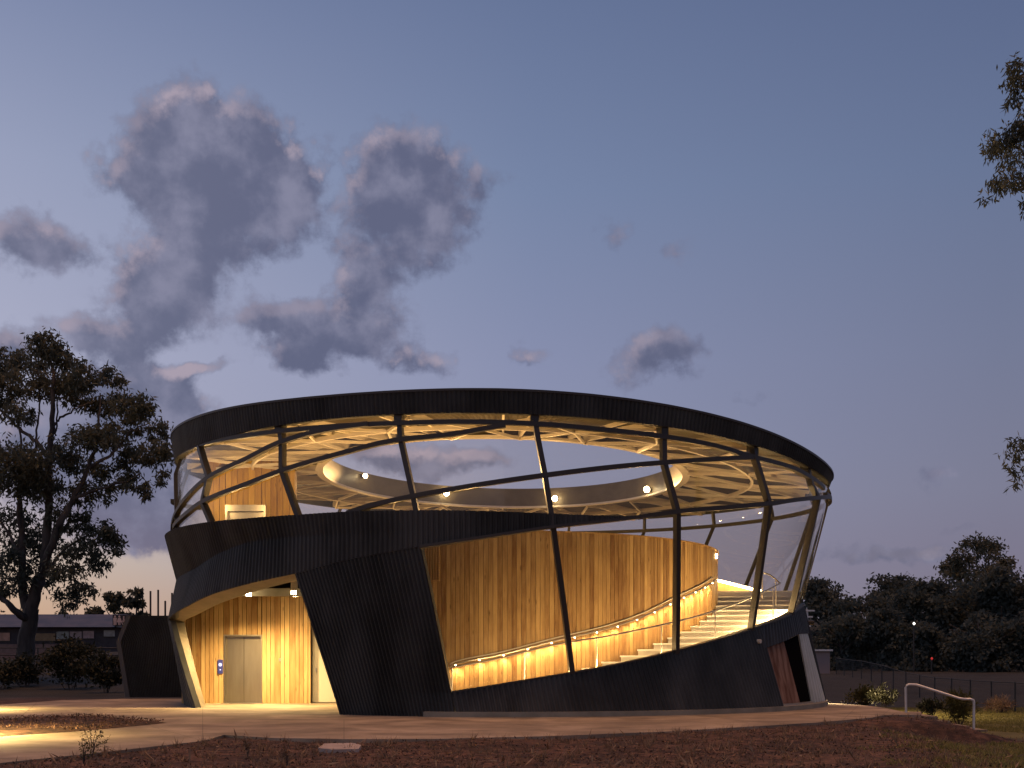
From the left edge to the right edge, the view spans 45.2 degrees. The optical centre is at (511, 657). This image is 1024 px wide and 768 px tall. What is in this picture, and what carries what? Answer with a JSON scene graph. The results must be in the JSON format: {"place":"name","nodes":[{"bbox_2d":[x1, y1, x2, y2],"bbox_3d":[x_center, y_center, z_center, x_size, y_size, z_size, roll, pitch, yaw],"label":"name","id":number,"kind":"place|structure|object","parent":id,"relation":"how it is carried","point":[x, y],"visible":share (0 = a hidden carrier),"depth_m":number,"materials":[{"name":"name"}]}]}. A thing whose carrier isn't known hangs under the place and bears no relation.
{"place":"outdoors","nodes":[
{"label":"outdoors","id":0,"kind":"place"},
{"bbox_2d":[0,699,920,764],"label":"path","id":1,"kind":"structure","parent":0,"point":[305,722],"depth_m":26.53,"materials":[{"name":"concrete"}]},
{"bbox_2d":[0,716,164,735],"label":"garden bed","id":2,"kind":"object","parent":1,"relation":"on","point":[11,731],"visible":0.77,"depth_m":25.29,"materials":[{"name":"brown soil"}]},
{"bbox_2d":[24,705,889,750],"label":"path joints","id":3,"kind":"object","parent":1,"relation":"on","point":[351,716],"visible":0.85,"depth_m":23.97,"materials":[{"name":"grey"}]},
{"bbox_2d":[164,388,833,716],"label":"round pavilion","id":4,"kind":"structure","parent":1,"relation":"on","point":[381,596],"depth_m":33.11,"materials":[{"name":"grey metal"}]},
{"bbox_2d":[224,635,261,702],"bbox_3d":[-8.470,0.367,38.755,1.249,2.166,0.290,0,0,0],"label":"lift door","id":5,"kind":"structure","parent":4,"relation":"in","point":[242,653],"depth_m":38.82,"materials":[{"name":"metal"}]},
{"bbox_2d":[225,505,265,519],"bbox_3d":[-8.388,-3.734,38.775,1.278,2.129,0.250,0,0,0],"label":"lift door","id":6,"kind":"structure","parent":4,"relation":"in","point":[231,511],"depth_m":38.65,"materials":[{"name":"metal"}]},
{"bbox_2d":[312,631,335,701],"bbox_3d":[-5.816,0.285,38.992,1.037,2.270,0.105,0,0,0],"label":"side door","id":7,"kind":"structure","parent":4,"relation":"in","point":[322,691],"depth_m":39.00,"materials":[{"name":"beige"}]},
{"bbox_2d":[784,636,809,701],"bbox_3d":[8.246,0.321,35.371,0.438,1.978,2.030,0,0,29],"label":"window pane","id":8,"kind":"structure","parent":4,"relation":"in","point":[792,646],"depth_m":35.20,"materials":[{"name":"black glass"}]},
{"bbox_2d":[0,652,1023,767],"bbox_3d":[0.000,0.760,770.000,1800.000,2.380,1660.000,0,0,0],"label":"ground","id":9,"kind":"structure","parent":0,"point":[837,687],"depth_m":21.49,"materials":[{"name":"soil"}]},
{"bbox_2d":[0,656,21,688],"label":"shrub","id":10,"kind":"object","parent":9,"relation":"on","point":[6,668],"visible":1,"depth_m":52.90,"materials":[{"name":"green plant"}]},
{"bbox_2d":[0,649,46,685],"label":"shrub","id":11,"kind":"object","parent":9,"relation":"on","point":[31,670],"visible":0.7,"depth_m":54.54,"materials":[{"name":"green plant"}]},
{"bbox_2d":[0,653,48,658],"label":"wall","id":12,"kind":"structure","parent":9,"relation":"on","point":[13,654],"depth_m":76.00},
{"bbox_2d":[0,644,59,652],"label":"wall","id":13,"kind":"structure","parent":9,"relation":"on","point":[12,650],"depth_m":84.00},
{"bbox_2d":[0,647,117,662],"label":"railing","id":14,"kind":"object","parent":9,"relation":"on","point":[51,647],"visible":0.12,"depth_m":69.97,"materials":[{"name":"grey metal"}]},
{"bbox_2d":[55,609,73,613],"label":"tree","id":15,"kind":"object","parent":9,"relation":"on","point":[61,612],"visible":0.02,"depth_m":116.74,"materials":[{"name":"green plant"}]},
{"bbox_2d":[0,614,135,651],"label":"building","id":16,"kind":"structure","parent":9,"relation":"on","point":[103,630],"depth_m":92.00,"materials":[{"name":"grey metal"}]},
{"bbox_2d":[0,633,9,641],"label":"window","id":17,"kind":"structure","parent":16,"relation":"in","point":[4,637],"depth_m":91.95,"materials":[{"name":"grey glass"}]},
{"bbox_2d":[35,633,55,641],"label":"window","id":18,"kind":"structure","parent":16,"relation":"in","point":[40,637],"depth_m":91.95,"materials":[{"name":"grey glass"}]},
{"bbox_2d":[56,632,68,639],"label":"window","id":19,"kind":"structure","parent":16,"relation":"in","point":[58,634],"depth_m":91.95,"materials":[{"name":"grey glass"}]},
{"bbox_2d":[70,632,81,638],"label":"window","id":20,"kind":"structure","parent":16,"relation":"in","point":[77,634],"depth_m":91.95,"materials":[{"name":"grey glass"}]},
{"bbox_2d":[82,631,94,638],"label":"window","id":21,"kind":"structure","parent":16,"relation":"in","point":[86,634],"depth_m":91.95,"materials":[{"name":"grey glass"}]},
{"bbox_2d":[104,630,114,635],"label":"window","id":22,"kind":"structure","parent":16,"relation":"in","point":[106,632],"depth_m":91.95,"materials":[{"name":"grey glass"}]},
{"bbox_2d":[33,632,108,689],"bbox_3d":[-19.130,0.153,52.967,3.287,2.555,3.405,0,0,0],"label":"shrub","id":23,"kind":"object","parent":9,"relation":"on","point":[58,657],"visible":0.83,"depth_m":52.51,"materials":[{"name":"green plant"}]},
{"bbox_2d":[0,326,174,682],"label":"gum tree","id":24,"kind":"object","parent":9,"relation":"on","point":[28,479],"visible":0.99,"depth_m":57.36,"materials":[{"name":"green plant"}]},
{"bbox_2d":[81,724,103,756],"bbox_3d":[-6.114,1.236,17.908,0.549,0.591,0.206,0,0,29],"label":"weed","id":25,"kind":"object","parent":9,"relation":"on","point":[90,737],"visible":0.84,"depth_m":17.89,"materials":[{"name":"green plant"}]},
{"bbox_2d":[78,734,110,763],"bbox_3d":[-5.784,1.296,17.029,0.439,0.473,0.213,0,0,0],"label":"weed","id":26,"kind":"object","parent":9,"relation":"on","point":[88,748],"visible":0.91,"depth_m":17.05,"materials":[{"name":"green plant"}]},
{"bbox_2d":[84,605,105,613],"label":"tree","id":27,"kind":"object","parent":9,"relation":"on","point":[95,610],"visible":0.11,"depth_m":117.66,"materials":[{"name":"green plant"}]},
{"bbox_2d":[79,648,122,692],"bbox_3d":[-16.575,0.528,50.032,2.168,1.958,1.991,0,0,0],"label":"shrub","id":28,"kind":"object","parent":9,"relation":"on","point":[97,668],"visible":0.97,"depth_m":49.67,"materials":[{"name":"green plant"}]},
{"bbox_2d":[101,591,127,613],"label":"tree","id":29,"kind":"object","parent":9,"relation":"on","point":[114,605],"visible":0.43,"depth_m":117.52,"materials":[{"name":"green plant"}]},
{"bbox_2d":[119,586,150,615],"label":"tree","id":30,"kind":"object","parent":9,"relation":"on","point":[137,602],"visible":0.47,"depth_m":117.53,"materials":[{"name":"green plant"}]},
{"bbox_2d":[116,616,181,696],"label":"black screen wall","id":31,"kind":"structure","parent":9,"relation":"on","point":[147,660],"depth_m":44.58,"materials":[{"name":"grey metal"}]},
{"bbox_2d":[157,590,158,615],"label":"mast","id":32,"kind":"object","parent":9,"relation":"on","point":[157,602],"visible":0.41,"depth_m":124.92,"materials":[{"name":"grey metal"}]},
{"bbox_2d":[164,601,165,615],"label":"mast","id":33,"kind":"object","parent":9,"relation":"on","point":[164,608],"visible":0.41,"depth_m":124.92,"materials":[{"name":"grey metal"}]},
{"bbox_2d":[240,734,254,756],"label":"weed","id":34,"kind":"object","parent":9,"relation":"on","point":[247,746],"visible":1,"depth_m":18.76,"materials":[{"name":"green plant"}]},
{"bbox_2d":[276,741,291,765],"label":"weed","id":35,"kind":"object","parent":9,"relation":"on","point":[286,755],"visible":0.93,"depth_m":17.03,"materials":[{"name":"green plant"}]},
{"bbox_2d":[318,743,360,752],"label":"stone slab","id":36,"kind":"structure","parent":9,"relation":"on","point":[335,747],"depth_m":19.42,"materials":[{"name":"grey stone"}]},
{"bbox_2d":[0,712,1023,767],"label":"mulch chips","id":37,"kind":"object","parent":9,"relation":"on","point":[362,747],"visible":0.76,"depth_m":19.28,"materials":[{"name":"brown plant"}]},
{"bbox_2d":[532,751,548,765],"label":"weed","id":38,"kind":"object","parent":9,"relation":"on","point":[541,758],"visible":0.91,"depth_m":16.87,"materials":[{"name":"green plant"}]},
{"bbox_2d":[794,574,853,636],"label":"tree","id":39,"kind":"object","parent":9,"relation":"on","point":[820,595],"visible":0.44,"depth_m":116.54,"materials":[{"name":"green plant"}]},
{"bbox_2d":[815,649,832,673],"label":"shed","id":40,"kind":"structure","parent":9,"relation":"on","point":[823,657],"depth_m":80.00,"materials":[{"name":"grey"}]},
{"bbox_2d":[812,611,880,670],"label":"tree","id":41,"kind":"object","parent":9,"relation":"on","point":[838,636],"visible":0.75,"depth_m":91.53,"materials":[{"name":"green plant"}]},
{"bbox_2d":[818,592,894,668],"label":"tree","id":42,"kind":"object","parent":9,"relation":"on","point":[875,602],"visible":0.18,"depth_m":103.76,"materials":[{"name":"green plant"}]},
{"bbox_2d":[842,681,877,705],"bbox_3d":[13.040,1.414,45.940,1.485,1.120,1.224,0,0,27],"label":"shrub","id":43,"kind":"object","parent":9,"relation":"on","point":[860,698],"visible":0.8,"depth_m":45.78,"materials":[{"name":"green plant"}]},
{"bbox_2d":[865,682,901,707],"bbox_3d":[12.414,1.391,41.008,1.120,1.166,1.010,0,0,0],"label":"shrub","id":44,"kind":"object","parent":9,"relation":"on","point":[884,698],"visible":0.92,"depth_m":40.91,"materials":[{"name":"green plant"}]},
{"bbox_2d":[853,604,915,670],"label":"tree","id":45,"kind":"object","parent":9,"relation":"on","point":[885,623],"visible":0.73,"depth_m":89.38,"materials":[{"name":"green plant"}]},
{"bbox_2d":[860,572,923,668],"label":"tree","id":46,"kind":"object","parent":9,"relation":"on","point":[889,585],"visible":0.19,"depth_m":108.77,"materials":[{"name":"green plant"}]},
{"bbox_2d":[913,622,914,671],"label":"street lamp","id":47,"kind":"object","parent":9,"relation":"on","point":[913,646],"visible":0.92,"depth_m":84.02,"materials":[{"name":"grey metal"}]},
{"bbox_2d":[893,620,956,671],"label":"tree","id":48,"kind":"object","parent":9,"relation":"on","point":[926,634],"visible":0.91,"depth_m":87.25,"materials":[{"name":"green plant"}]},
{"bbox_2d":[836,658,1023,711],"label":"wire fence","id":49,"kind":"object","parent":9,"relation":"on","point":[881,674],"visible":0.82,"depth_m":56.70,"materials":[{"name":"grey metal"}]},
{"bbox_2d":[916,697,944,715],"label":"shrub","id":50,"kind":"object","parent":9,"relation":"on","point":[930,706],"visible":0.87,"depth_m":36.92,"materials":[{"name":"green plant"}]},
{"bbox_2d":[884,569,981,657],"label":"tree","id":51,"kind":"object","parent":9,"relation":"on","point":[940,603],"visible":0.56,"depth_m":98.95,"materials":[{"name":"green plant"}]},
{"bbox_2d":[904,683,974,729],"bbox_3d":[11.148,1.314,32.028,1.743,1.273,0.222,0,0,9],"label":"stair rail","id":52,"kind":"object","parent":9,"relation":"on","point":[943,693],"visible":0.84,"depth_m":32.00,"materials":[{"name":"silver metal"}]},
{"bbox_2d":[921,714,987,731],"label":"garden steps","id":53,"kind":"structure","parent":9,"relation":"on","point":[935,717],"depth_m":32.50,"materials":[{"name":"concrete"}]},
{"bbox_2d":[942,580,978,667],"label":"tree","id":54,"kind":"object","parent":9,"relation":"on","point":[962,584],"visible":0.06,"depth_m":108.01,"materials":[{"name":"green plant"}]},
{"bbox_2d":[940,686,981,724],"bbox_3d":[12.605,1.371,34.476,1.239,1.248,1.098,0,0,0],"label":"shrub","id":55,"kind":"object","parent":9,"relation":"on","point":[960,708],"visible":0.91,"depth_m":34.42,"materials":[{"name":"green plant"}]},
{"bbox_2d":[932,608,1023,671],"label":"tree","id":56,"kind":"object","parent":9,"relation":"on","point":[983,651],"visible":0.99,"depth_m":84.97,"materials":[{"name":"green plant"}]},
{"bbox_2d":[933,531,1023,599],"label":"gum tree","id":57,"kind":"object","parent":9,"relation":"on","point":[957,570],"visible":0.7,"depth_m":113.56,"materials":[{"name":"green plant"}]},
{"bbox_2d":[961,564,1023,667],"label":"tree","id":58,"kind":"object","parent":9,"relation":"on","point":[1001,589],"visible":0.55,"depth_m":96.93,"materials":[{"name":"green plant"}]},
{"bbox_2d":[979,693,1017,712],"bbox_3d":[16.557,1.603,41.978,1.256,0.880,1.188,0,0,44],"label":"shrub","id":59,"kind":"object","parent":9,"relation":"on","point":[1002,704],"visible":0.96,"depth_m":41.83,"materials":[{"name":"brown plant"}]},
{"bbox_2d":[974,51,1023,492],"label":"gum tree","id":60,"kind":"object","parent":9,"relation":"on","point":[1012,140],"visible":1,"depth_m":26.80,"materials":[{"name":"green plant"}]},
{"bbox_2d":[984,609,1023,671],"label":"tree","id":61,"kind":"object","parent":9,"relation":"on","point":[1019,624],"visible":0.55,"depth_m":84.65,"materials":[{"name":"green plant"}]},
{"bbox_2d":[1007,605,1023,623],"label":"tree","id":62,"kind":"object","parent":9,"relation":"on","point":[1016,612],"visible":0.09,"depth_m":105.15,"materials":[{"name":"green plant"}]},
{"bbox_2d":[0,0,1023,620],"label":"sky","id":63,"kind":"structure","parent":0,"point":[764,214],"materials":[{"name":"blue"}]},
{"bbox_2d":[806,609,814,626],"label":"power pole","id":64,"kind":"object","parent":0,"point":[807,610],"visible":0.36,"depth_m":83.80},
{"bbox_2d":[810,618,942,659],"bbox_3d":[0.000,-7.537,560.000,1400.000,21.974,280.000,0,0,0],"label":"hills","id":65,"kind":"structure","parent":0,"point":[813,627],"depth_m":449.42,"materials":[{"name":"green plant"}]},
{"bbox_2d":[856,706,1023,767],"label":"grass","id":66,"kind":"structure","parent":0,"point":[991,720],"depth_m":25.46,"materials":[{"name":"green plant"}]}
]}

